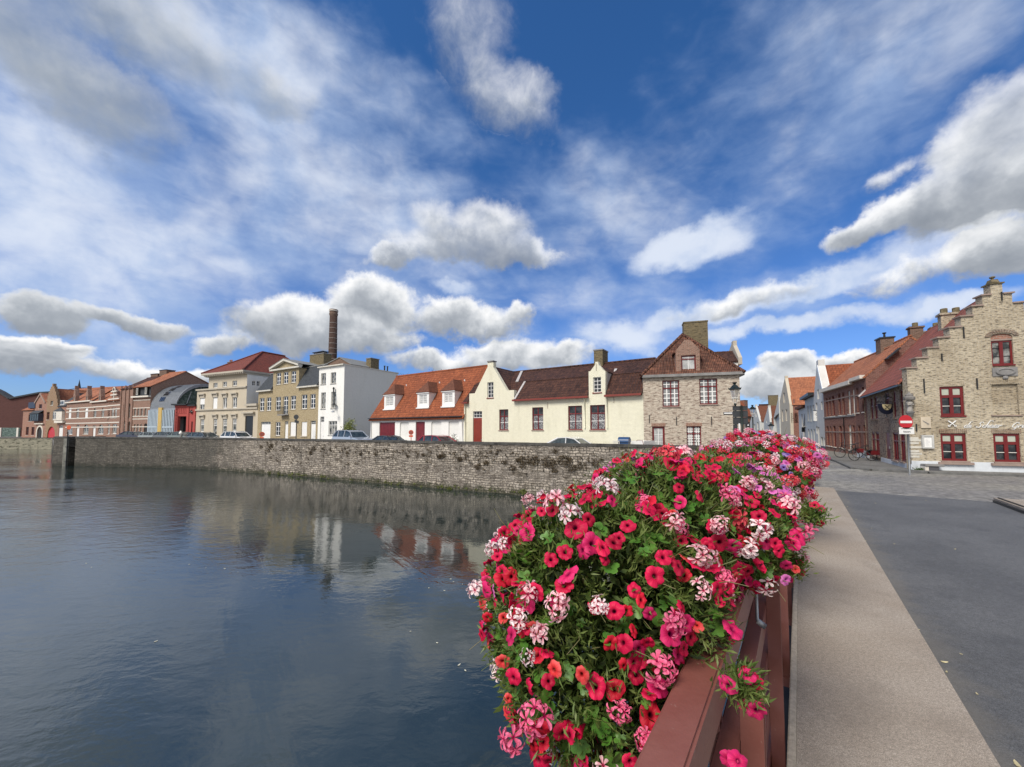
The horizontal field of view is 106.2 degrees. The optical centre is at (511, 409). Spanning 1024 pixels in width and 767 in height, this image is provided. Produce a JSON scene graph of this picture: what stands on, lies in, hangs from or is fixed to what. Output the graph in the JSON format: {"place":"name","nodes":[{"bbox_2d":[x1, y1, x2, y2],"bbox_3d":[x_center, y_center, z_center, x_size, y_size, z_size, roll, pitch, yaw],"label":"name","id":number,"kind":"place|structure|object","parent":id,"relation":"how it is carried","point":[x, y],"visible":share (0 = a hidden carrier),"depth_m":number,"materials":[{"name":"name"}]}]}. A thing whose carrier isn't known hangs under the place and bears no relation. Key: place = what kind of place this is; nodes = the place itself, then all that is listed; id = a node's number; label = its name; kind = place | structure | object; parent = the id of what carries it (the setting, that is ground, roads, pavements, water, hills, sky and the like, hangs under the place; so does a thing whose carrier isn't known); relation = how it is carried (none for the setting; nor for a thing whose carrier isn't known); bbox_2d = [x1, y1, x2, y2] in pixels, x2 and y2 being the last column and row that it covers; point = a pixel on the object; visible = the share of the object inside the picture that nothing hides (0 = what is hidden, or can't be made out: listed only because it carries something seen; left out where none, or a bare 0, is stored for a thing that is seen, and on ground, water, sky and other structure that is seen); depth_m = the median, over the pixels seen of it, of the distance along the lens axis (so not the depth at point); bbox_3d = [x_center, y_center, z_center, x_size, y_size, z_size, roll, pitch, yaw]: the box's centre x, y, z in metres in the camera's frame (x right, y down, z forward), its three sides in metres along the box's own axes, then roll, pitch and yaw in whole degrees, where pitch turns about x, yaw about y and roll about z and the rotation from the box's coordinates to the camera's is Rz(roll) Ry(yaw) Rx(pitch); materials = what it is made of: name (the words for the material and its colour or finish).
{"place":"outdoors","nodes":[
{"label":"outdoors","id":0,"kind":"place"},
{"bbox_2d":[0,449,747,766],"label":"water","id":1,"kind":"structure","parent":0,"point":[286,637],"depth_m":8.52,"materials":[{"name":"blue liquid"}]},
{"bbox_2d":[0,437,1023,501],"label":"ground","id":2,"kind":"structure","parent":0,"point":[975,488],"depth_m":13.95,"materials":[{"name":"stone"}]},
{"bbox_2d":[0,437,52,448],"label":"quay wall","id":3,"kind":"structure","parent":2,"relation":"on","point":[26,443],"depth_m":83.73,"materials":[{"name":"stone"}]},
{"bbox_2d":[21,393,48,437],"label":"gabled brick house","id":4,"kind":"structure","parent":2,"relation":"on","point":[34,419],"depth_m":89.34,"materials":[{"name":"brick"}]},
{"bbox_2d":[0,387,85,436],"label":"folded roof hall","id":5,"kind":"structure","parent":2,"relation":"on","point":[11,414],"depth_m":104.06,"materials":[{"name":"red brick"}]},
{"bbox_2d":[45,384,86,437],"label":"stepped gable house","id":6,"kind":"structure","parent":2,"relation":"on","point":[56,396],"depth_m":87.27,"materials":[{"name":"brick"}]},
{"bbox_2d":[53,393,97,435],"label":"oriel house","id":7,"kind":"structure","parent":2,"relation":"on","point":[59,414],"depth_m":84.70,"materials":[{"name":"beige paint"}]},
{"bbox_2d":[52,432,105,465],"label":"quay pier","id":8,"kind":"structure","parent":2,"relation":"on","point":[63,450],"depth_m":45.19,"materials":[{"name":"concrete"}]},
{"bbox_2d":[65,386,115,435],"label":"terraced house","id":9,"kind":"structure","parent":2,"relation":"on","point":[78,415],"depth_m":80.77,"materials":[{"name":"brick"}]},
{"bbox_2d":[90,386,124,435],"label":"terraced house","id":10,"kind":"structure","parent":2,"relation":"on","point":[99,414],"depth_m":75.60,"materials":[{"name":"brick"}]},
{"bbox_2d":[106,387,120,436],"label":"terraced house","id":11,"kind":"structure","parent":2,"relation":"on","point":[113,416],"depth_m":71.75,"materials":[{"name":"brick"}]},
{"bbox_2d":[116,431,141,436],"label":"parked car","id":12,"kind":"object","parent":2,"relation":"on","point":[130,434],"visible":0.23,"depth_m":60.16,"materials":[{"name":"blue paint"}]},
{"bbox_2d":[118,376,160,433],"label":"pilastered brick building","id":13,"kind":"structure","parent":2,"relation":"on","point":[126,410],"depth_m":69.02,"materials":[{"name":"brown brick"}]},
{"bbox_2d":[138,432,155,436],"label":"parked car","id":14,"kind":"object","parent":2,"relation":"on","point":[146,434],"visible":0.16,"depth_m":58.72,"materials":[{"name":"grey paint"}]},
{"bbox_2d":[152,432,169,436],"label":"parked car","id":15,"kind":"object","parent":2,"relation":"on","point":[160,434],"visible":0.22,"depth_m":57.77,"materials":[{"name":"grey paint"}]},
{"bbox_2d":[131,369,208,431],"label":"striped brick house","id":16,"kind":"structure","parent":2,"relation":"on","point":[147,392],"depth_m":67.34,"materials":[{"name":"brick"}]},
{"bbox_2d":[147,384,208,431],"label":"barrel roofed hall","id":17,"kind":"structure","parent":2,"relation":"on","point":[161,414],"depth_m":64.44,"materials":[{"name":"metal"}]},
{"bbox_2d":[166,431,189,436],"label":"parked car","id":18,"kind":"object","parent":2,"relation":"on","point":[177,434],"visible":0.18,"depth_m":56.31,"materials":[{"name":"grey paint"}]},
{"bbox_2d":[171,404,196,431],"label":"red gateway building","id":19,"kind":"structure","parent":2,"relation":"on","point":[188,411],"depth_m":62.25,"materials":[{"name":"paint"}]},
{"bbox_2d":[187,432,219,437],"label":"parked car","id":20,"kind":"object","parent":2,"relation":"on","point":[200,434],"visible":0.27,"depth_m":51.96,"materials":[{"name":"grey paint"}]},
{"bbox_2d":[220,431,254,437],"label":"parked car","id":21,"kind":"object","parent":2,"relation":"on","point":[234,434],"visible":0.26,"depth_m":49.98,"materials":[{"name":"white paint"}]},
{"bbox_2d":[195,351,288,437],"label":"beige villa","id":22,"kind":"object","parent":2,"relation":"on","point":[227,400],"visible":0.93,"depth_m":59.09,"materials":[{"name":"paint"}]},
{"bbox_2d":[256,351,331,438],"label":"yellow brick house","id":23,"kind":"structure","parent":2,"relation":"on","point":[287,389],"depth_m":51.94,"materials":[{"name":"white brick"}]},
{"bbox_2d":[262,422,270,437],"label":"garage door","id":24,"kind":"structure","parent":23,"relation":"in","point":[266,426],"depth_m":54.52,"materials":[{"name":"white paint"}]},
{"bbox_2d":[290,396,295,409],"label":"window","id":25,"kind":"structure","parent":23,"relation":"in","point":[293,400],"depth_m":51.36,"materials":[{"name":"white paint"}]},
{"bbox_2d":[302,395,306,408],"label":"window","id":26,"kind":"structure","parent":23,"relation":"in","point":[304,397],"depth_m":50.09,"materials":[{"name":"white paint"}]},
{"bbox_2d":[309,394,315,408],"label":"window","id":27,"kind":"structure","parent":23,"relation":"in","point":[313,396],"depth_m":49.05,"materials":[{"name":"white paint"}]},
{"bbox_2d":[311,421,315,438],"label":"door","id":28,"kind":"structure","parent":23,"relation":"in","point":[313,423],"depth_m":48.78,"materials":[{"name":"white paint"}]},
{"bbox_2d":[328,309,337,360],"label":"factory chimney","id":29,"kind":"object","parent":2,"relation":"on","point":[332,343],"visible":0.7,"depth_m":92.39,"materials":[{"name":"brick"}]},
{"bbox_2d":[340,418,355,429],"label":"shrub","id":30,"kind":"object","parent":2,"relation":"on","point":[348,425],"visible":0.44,"depth_m":44.20,"materials":[{"name":"green plant"}]},
{"bbox_2d":[332,430,372,439],"bbox_3d":[-15.854,2.992,38.399,4.710,1.894,2.200,-2,-4,35],"label":"parked car","id":31,"kind":"object","parent":2,"relation":"on","point":[351,434],"visible":0.25,"depth_m":37.96,"materials":[{"name":"silver metal"}]},
{"bbox_2d":[317,357,398,438],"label":"white townhouse","id":32,"kind":"structure","parent":2,"relation":"on","point":[352,389],"depth_m":47.71,"materials":[{"name":"paint"}]},
{"bbox_2d":[321,417,323,438],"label":"door","id":33,"kind":"structure","parent":32,"relation":"in","point":[322,418],"depth_m":47.84,"materials":[{"name":"white paint"}]},
{"bbox_2d":[328,421,336,435],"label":"window","id":34,"kind":"structure","parent":32,"relation":"in","point":[332,424],"depth_m":46.86,"materials":[{"name":"white paint"}]},
{"bbox_2d":[372,435,403,439],"bbox_3d":[-10.864,3.072,34.489,4.610,1.484,2.120,-2,-4,35],"label":"parked car","id":35,"kind":"object","parent":2,"relation":"on","point":[390,437],"visible":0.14,"depth_m":34.29,"materials":[{"name":"grey paint"}]},
{"bbox_2d":[368,365,487,440],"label":"white cottage","id":36,"kind":"structure","parent":2,"relation":"on","point":[423,403],"depth_m":39.12,"materials":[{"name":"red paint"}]},
{"bbox_2d":[380,422,394,435],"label":"garage door","id":37,"kind":"structure","parent":36,"relation":"in","point":[386,428],"depth_m":41.18,"materials":[{"name":"red paint"}]},
{"bbox_2d":[416,422,424,440],"bbox_3d":[-9.034,2.606,38.198,1.318,2.746,0.060,-2,-4,35],"label":"door","id":38,"kind":"structure","parent":36,"relation":"in","point":[420,427],"depth_m":38.28,"materials":[{"name":"red paint"}]},
{"bbox_2d":[417,435,456,440],"bbox_3d":[-5.917,2.892,31.895,4.110,1.534,2.080,-2,-4,35],"label":"parked car","id":39,"kind":"object","parent":2,"relation":"on","point":[435,438],"visible":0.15,"depth_m":31.75,"materials":[{"name":"red paint"}]},
{"bbox_2d":[74,437,814,497],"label":"quay wall","id":40,"kind":"structure","parent":2,"relation":"on","point":[242,455],"depth_m":30.44,"materials":[{"name":"stone"}]},
{"bbox_2d":[267,471,535,494],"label":"wall weeds","id":41,"kind":"object","parent":40,"relation":"attached to","point":[524,491],"depth_m":27.74,"materials":[{"name":"green plant"}]},
{"bbox_2d":[259,440,637,480],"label":"wall weeds","id":42,"kind":"object","parent":40,"relation":"attached to","point":[465,457],"depth_m":25.99,"materials":[{"name":"green plant"}]},
{"bbox_2d":[461,349,655,443],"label":"cream cottage","id":43,"kind":"structure","parent":2,"relation":"on","point":[599,400],"depth_m":30.40,"materials":[{"name":"beige paint"}]},
{"bbox_2d":[474,411,481,441],"bbox_3d":[-2.988,1.963,34.097,0.878,3.600,0.606,0,-3,0],"label":"door","id":44,"kind":"structure","parent":43,"relation":"in","point":[477,414],"depth_m":34.11,"materials":[{"name":"red paint"}]},
{"bbox_2d":[486,382,493,398],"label":"window","id":45,"kind":"structure","parent":43,"relation":"in","point":[490,384],"depth_m":33.55,"materials":[{"name":"white paint"}]},
{"bbox_2d":[498,409,508,430],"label":"window","id":46,"kind":"structure","parent":43,"relation":"in","point":[503,419],"depth_m":32.58,"materials":[{"name":"red paint"}]},
{"bbox_2d":[531,407,543,430],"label":"window","id":47,"kind":"structure","parent":43,"relation":"in","point":[537,418],"depth_m":30.78,"materials":[{"name":"red paint"}]},
{"bbox_2d":[567,406,582,430],"bbox_3d":[4.761,0.669,28.946,1.153,1.890,0.843,0,-3,0],"label":"window","id":48,"kind":"structure","parent":43,"relation":"in","point":[575,419],"depth_m":29.01,"materials":[{"name":"red paint"}]},
{"bbox_2d":[592,377,601,393],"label":"window","id":49,"kind":"structure","parent":43,"relation":"in","point":[597,380],"depth_m":28.18,"materials":[{"name":"white paint"}]},
{"bbox_2d":[589,405,605,430],"bbox_3d":[6.237,0.620,27.977,1.163,1.885,0.850,0,-3,0],"label":"window","id":50,"kind":"structure","parent":43,"relation":"in","point":[598,418],"depth_m":28.06,"materials":[{"name":"red paint"}]},
{"bbox_2d":[547,437,589,442],"bbox_3d":[4.394,2.675,27.100,4.610,1.464,2.120,-2,-4,35],"label":"parked car","id":51,"kind":"object","parent":2,"relation":"on","point":[568,440],"visible":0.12,"depth_m":26.85,"materials":[{"name":"white paint"}]},
{"bbox_2d":[618,437,630,443],"bbox_3d":[6.841,2.405,23.384,0.652,1.444,0.600,-2,-4,32],"label":"blue bin","id":52,"kind":"object","parent":2,"relation":"on","point":[624,440],"visible":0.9,"depth_m":23.21,"materials":[{"name":"plastic"}]},
{"bbox_2d":[631,440,654,444],"bbox_3d":[8.142,2.570,23.860,1.445,1.364,0.841,3,-4,-43],"label":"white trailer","id":53,"kind":"object","parent":2,"relation":"on","point":[643,442],"visible":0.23,"depth_m":23.52,"materials":[{"name":"paint"}]},
{"bbox_2d":[639,320,745,445],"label":"corner house","id":54,"kind":"structure","parent":2,"relation":"on","point":[688,375],"depth_m":25.55,"materials":[{"name":"beige brick"}]},
{"bbox_2d":[652,426,664,444],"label":"window","id":55,"kind":"structure","parent":54,"relation":"in","point":[658,432],"depth_m":25.94,"materials":[{"name":"red paint"}]},
{"bbox_2d":[662,380,680,407],"bbox_3d":[10.650,-1.037,25.779,1.179,1.830,0.515,0,-3,0],"label":"window","id":56,"kind":"structure","parent":54,"relation":"in","point":[670,389],"depth_m":25.86,"materials":[{"name":"red paint"}]},
{"bbox_2d":[686,426,700,444],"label":"window","id":57,"kind":"structure","parent":54,"relation":"in","point":[692,431],"depth_m":25.33,"materials":[{"name":"red paint"}]},
{"bbox_2d":[699,378,718,404],"bbox_3d":[12.842,-1.141,25.141,1.197,1.747,0.520,0,-3,0],"label":"window","id":58,"kind":"structure","parent":54,"relation":"in","point":[707,387],"depth_m":25.22,"materials":[{"name":"red paint"}]},
{"bbox_2d":[716,340,741,365],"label":"house","id":59,"kind":"structure","parent":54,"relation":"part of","point":[733,354],"depth_m":34.73,"materials":[{"name":"white paint"}]},
{"bbox_2d":[728,382,740,424],"bbox_3d":[12.103,0.813,20.786,0.730,4.590,0.634,0,-3,0],"label":"street lamp","id":60,"kind":"object","parent":2,"relation":"on","point":[734,389],"visible":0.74,"depth_m":20.75,"materials":[{"name":"glass"}]},
{"bbox_2d":[732,405,747,435],"bbox_3d":[12.129,1.478,20.330,0.716,3.377,0.154,-1,-3,12],"label":"direction sign","id":61,"kind":"object","parent":2,"relation":"on","point":[741,417],"visible":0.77,"depth_m":20.41,"materials":[{"name":"grey metal"}]},
{"bbox_2d":[740,400,751,420],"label":"orange roofed house","id":62,"kind":"structure","parent":2,"relation":"on","point":[743,402],"depth_m":102.39,"materials":[{"name":"brown brick"}]},
{"bbox_2d":[750,404,775,431],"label":"white street house","id":63,"kind":"structure","parent":2,"relation":"on","point":[759,416],"depth_m":81.88,"materials":[{"name":"grey paint"}]},
{"bbox_2d":[759,395,777,405],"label":"chimney house","id":64,"kind":"structure","parent":2,"relation":"on","point":[772,400],"depth_m":92.69,"materials":[{"name":"brick"}]},
{"bbox_2d":[764,405,775,432],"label":"white street house","id":65,"kind":"structure","parent":2,"relation":"on","point":[769,416],"depth_m":73.17,"materials":[{"name":"grey paint"}]},
{"bbox_2d":[774,397,780,433],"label":"white street house","id":66,"kind":"structure","parent":2,"relation":"on","point":[777,423],"depth_m":68.23,"materials":[{"name":"grey paint"}]},
{"bbox_2d":[787,516,797,766],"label":"kerb edge","id":67,"kind":"object","parent":2,"relation":"on","point":[792,737],"visible":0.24,"depth_m":2.72,"materials":[{"name":"concrete"}]},
{"bbox_2d":[780,376,815,436],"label":"orange brick gabled house","id":68,"kind":"structure","parent":2,"relation":"on","point":[794,389],"depth_m":59.23,"materials":[{"name":"beige paint"}]},
{"bbox_2d":[795,405,806,446],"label":"grey row house","id":69,"kind":"structure","parent":2,"relation":"on","point":[802,420],"depth_m":50.31,"materials":[{"name":"white paint"}]},
{"bbox_2d":[800,392,815,442],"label":"grey row house","id":70,"kind":"structure","parent":2,"relation":"on","point":[808,397],"depth_m":43.10,"materials":[{"name":"paint"}]},
{"bbox_2d":[814,359,852,448],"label":"white gabled house","id":71,"kind":"structure","parent":2,"relation":"on","point":[826,375],"depth_m":36.93,"materials":[{"name":"white paint"}]},
{"bbox_2d":[819,332,895,456],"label":"brick row house","id":72,"kind":"structure","parent":2,"relation":"on","point":[839,417],"depth_m":31.27,"materials":[{"name":"brown brick"}]},
{"bbox_2d":[849,335,916,457],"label":"brick row house","id":73,"kind":"structure","parent":2,"relation":"on","point":[873,372],"depth_m":26.83,"materials":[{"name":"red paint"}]},
{"bbox_2d":[899,415,913,474],"bbox_3d":[17.519,1.649,17.084,0.668,2.794,0.154,0,-3,0],"label":"no entry sign","id":74,"kind":"object","parent":2,"relation":"on","point":[905,422],"visible":1,"depth_m":17.07,"materials":[{"name":"red metal"}]},
{"bbox_2d":[824,458,1023,476],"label":"kerb","id":75,"kind":"structure","parent":2,"relation":"on","point":[928,472],"depth_m":17.69,"materials":[{"name":"grey stone"}]},
{"bbox_2d":[920,464,944,470],"bbox_3d":[20.043,2.822,18.324,0.690,0.422,0.400,-1,-3,20],"label":"stone bench","id":76,"kind":"object","parent":2,"relation":"on","point":[931,467],"visible":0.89,"depth_m":18.21,"materials":[{"name":"grey stone"}]},
{"bbox_2d":[858,276,1023,472],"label":"stepped gable pub","id":77,"kind":"structure","parent":2,"relation":"on","point":[957,373],"depth_m":18.30,"materials":[{"name":"yellow brick"}]},
{"bbox_2d":[877,393,892,417],"bbox_3d":[21.247,-0.233,21.279,1.962,1.366,0.092,0,-3,6],"label":"hanging pub sign","id":78,"kind":"object","parent":77,"relation":"attached to","point":[886,409],"visible":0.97,"depth_m":21.31,"materials":[{"name":"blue metal"}]},
{"bbox_2d":[886,433,890,458],"bbox_3d":[21.856,2.306,22.280,0.110,1.918,0.849,-2,-4,33],"label":"door","id":79,"kind":"structure","parent":77,"relation":"in","point":[887,434],"depth_m":22.35,"materials":[{"name":"red paint"}]},
{"bbox_2d":[891,433,898,461],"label":"window","id":80,"kind":"structure","parent":77,"relation":"in","point":[896,449],"depth_m":21.12,"materials":[{"name":"red paint"}]},
{"bbox_2d":[898,434,905,462],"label":"window","id":81,"kind":"structure","parent":77,"relation":"in","point":[902,435],"depth_m":20.06,"materials":[{"name":"red paint"}]},
{"bbox_2d":[903,392,915,416],"bbox_3d":[19.481,-0.249,18.833,0.388,1.277,0.388,-1,-3,22],"label":"corner statue","id":82,"kind":"object","parent":77,"relation":"attached to","point":[910,404],"visible":0.97,"depth_m":18.75,"materials":[{"name":"stone"}]},
{"bbox_2d":[921,435,934,448],"bbox_3d":[20.088,1.564,18.579,0.433,0.643,0.105,-1,-3,20],"label":"menu case","id":83,"kind":"object","parent":77,"relation":"attached to","point":[927,441],"visible":1,"depth_m":18.56,"materials":[{"name":"white paint"}]},
{"bbox_2d":[939,386,963,415],"bbox_3d":[21.075,-0.401,18.456,0.824,1.393,0.347,0,-3,0],"label":"window","id":84,"kind":"structure","parent":77,"relation":"in","point":[950,405],"depth_m":18.43,"materials":[{"name":"red paint"}]},
{"bbox_2d":[940,433,966,460],"bbox_3d":[21.039,1.798,18.354,0.868,1.298,0.363,0,-3,0],"label":"window","id":85,"kind":"structure","parent":77,"relation":"in","point":[951,450],"depth_m":18.33,"materials":[{"name":"red paint"}]},
{"bbox_2d":[991,340,1012,364],"bbox_3d":[22.813,-2.637,17.937,0.706,1.128,0.303,0,-3,0],"label":"window","id":86,"kind":"structure","parent":77,"relation":"in","point":[1001,351],"depth_m":17.92,"materials":[{"name":"red paint"}]},
{"bbox_2d":[993,434,1020,461],"bbox_3d":[22.756,1.764,17.717,0.845,1.298,0.354,0,-3,0],"label":"window","id":87,"kind":"structure","parent":77,"relation":"in","point":[1005,451],"depth_m":17.69,"materials":[{"name":"red paint"}]},
{"bbox_2d":[0,0,1023,408],"label":"sky","id":88,"kind":"structure","parent":0,"point":[194,187],"materials":[{"name":"blue"}]},
{"bbox_2d":[796,487,1000,766],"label":"pavement","id":89,"kind":"structure","parent":0,"point":[875,688],"depth_m":2.88,"materials":[{"name":"beige concrete"}]},
{"bbox_2d":[828,455,1023,473],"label":"pavement","id":90,"kind":"structure","parent":0,"point":[860,462],"depth_m":20.85,"materials":[{"name":"grey stone"}]},
{"bbox_2d":[834,442,863,457],"bbox_3d":[23.840,2.864,27.293,1.744,1.126,0.580,-1,-3,14],"label":"bicycle","id":91,"kind":"object","parent":90,"relation":"on","point":[861,450],"visible":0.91,"depth_m":27.19,"materials":[{"name":"metal"}]},
{"bbox_2d":[848,443,878,460],"bbox_3d":[22.003,2.667,24.202,1.744,1.126,0.580,0,-3,3],"label":"bicycle","id":92,"kind":"object","parent":90,"relation":"on","point":[871,452],"visible":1,"depth_m":24.10,"materials":[{"name":"metal"}]},
{"bbox_2d":[835,490,1023,766],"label":"road","id":93,"kind":"structure","parent":0,"point":[953,569],"depth_m":4.73,"materials":[{"name":"grey asphalt"}]},
{"bbox_2d":[993,497,1023,513],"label":"kerb","id":94,"kind":"structure","parent":93,"relation":"on","point":[1009,507],"depth_m":9.45,"materials":[{"name":"black paint"}]},
{"bbox_2d":[993,498,1023,510],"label":"pavement","id":95,"kind":"structure","parent":0,"point":[1018,501],"depth_m":9.69,"materials":[{"name":"beige concrete"}]},
{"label":"abutment","id":96,"kind":"structure","parent":0,"visible":0},
{"bbox_2d":[634,513,795,766],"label":"bridge railing","id":97,"kind":"object","parent":96,"relation":"on","point":[692,727],"visible":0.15,"depth_m":1.33,"materials":[{"name":"metal"}]},
{"bbox_2d":[466,437,822,766],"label":"flower planter","id":98,"kind":"object","parent":97,"relation":"attached to","point":[695,533],"visible":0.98,"depth_m":1.32,"materials":[{"name":"pink plant"}]},
{"bbox_2d":[705,654,776,719],"bbox_3d":[0.564,0.673,0.938,0.149,0.155,0.137,-1,-3,16],"label":"petunia sprig","id":99,"kind":"object","parent":98,"relation":"in","point":[738,682],"visible":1,"depth_m":0.92,"materials":[{"name":"pink plant"}]},
{"bbox_2d":[768,551,817,583],"bbox_3d":[1.250,0.693,1.716,0.196,0.165,0.171,0,-3,0],"label":"petunia sprig","id":100,"kind":"object","parent":98,"relation":"in","point":[800,563],"visible":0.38,"depth_m":1.69,"materials":[{"name":"green plant"}]},
{"bbox_2d":[793,496,841,527],"bbox_3d":[1.429,0.495,1.819,0.176,0.176,0.186,1,-3,-20],"label":"petunia sprig","id":101,"kind":"object","parent":98,"relation":"in","point":[811,511],"visible":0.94,"depth_m":1.80,"materials":[{"name":"green plant"}]},
{"bbox_2d":[719,749,747,766],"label":"petunia sprig","id":102,"kind":"object","parent":97,"relation":"attached to","point":[732,758],"visible":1,"depth_m":0.81,"materials":[{"name":"pink plant"}]},
{"bbox_2d":[690,428,829,505],"bbox_3d":[2.399,0.713,3.812,1.797,1.076,1.098,3,-4,-43],"label":"flower planter","id":103,"kind":"object","parent":97,"relation":"attached to","point":[788,454],"visible":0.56,"depth_m":3.52,"materials":[{"name":"pink plant"}]},
{"bbox_2d":[773,433,830,470],"bbox_3d":[4.333,0.869,6.145,1.278,1.008,1.688,-1,-3,17],"label":"flower planter","id":104,"kind":"object","parent":97,"relation":"attached to","point":[806,442],"visible":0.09,"depth_m":5.91,"materials":[{"name":"pink plant"}]},
{"bbox_2d":[783,551,794,766],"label":"edge girder","id":105,"kind":"object","parent":96,"relation":"attached to","point":[786,702],"depth_m":3.47,"materials":[{"name":"metal"}]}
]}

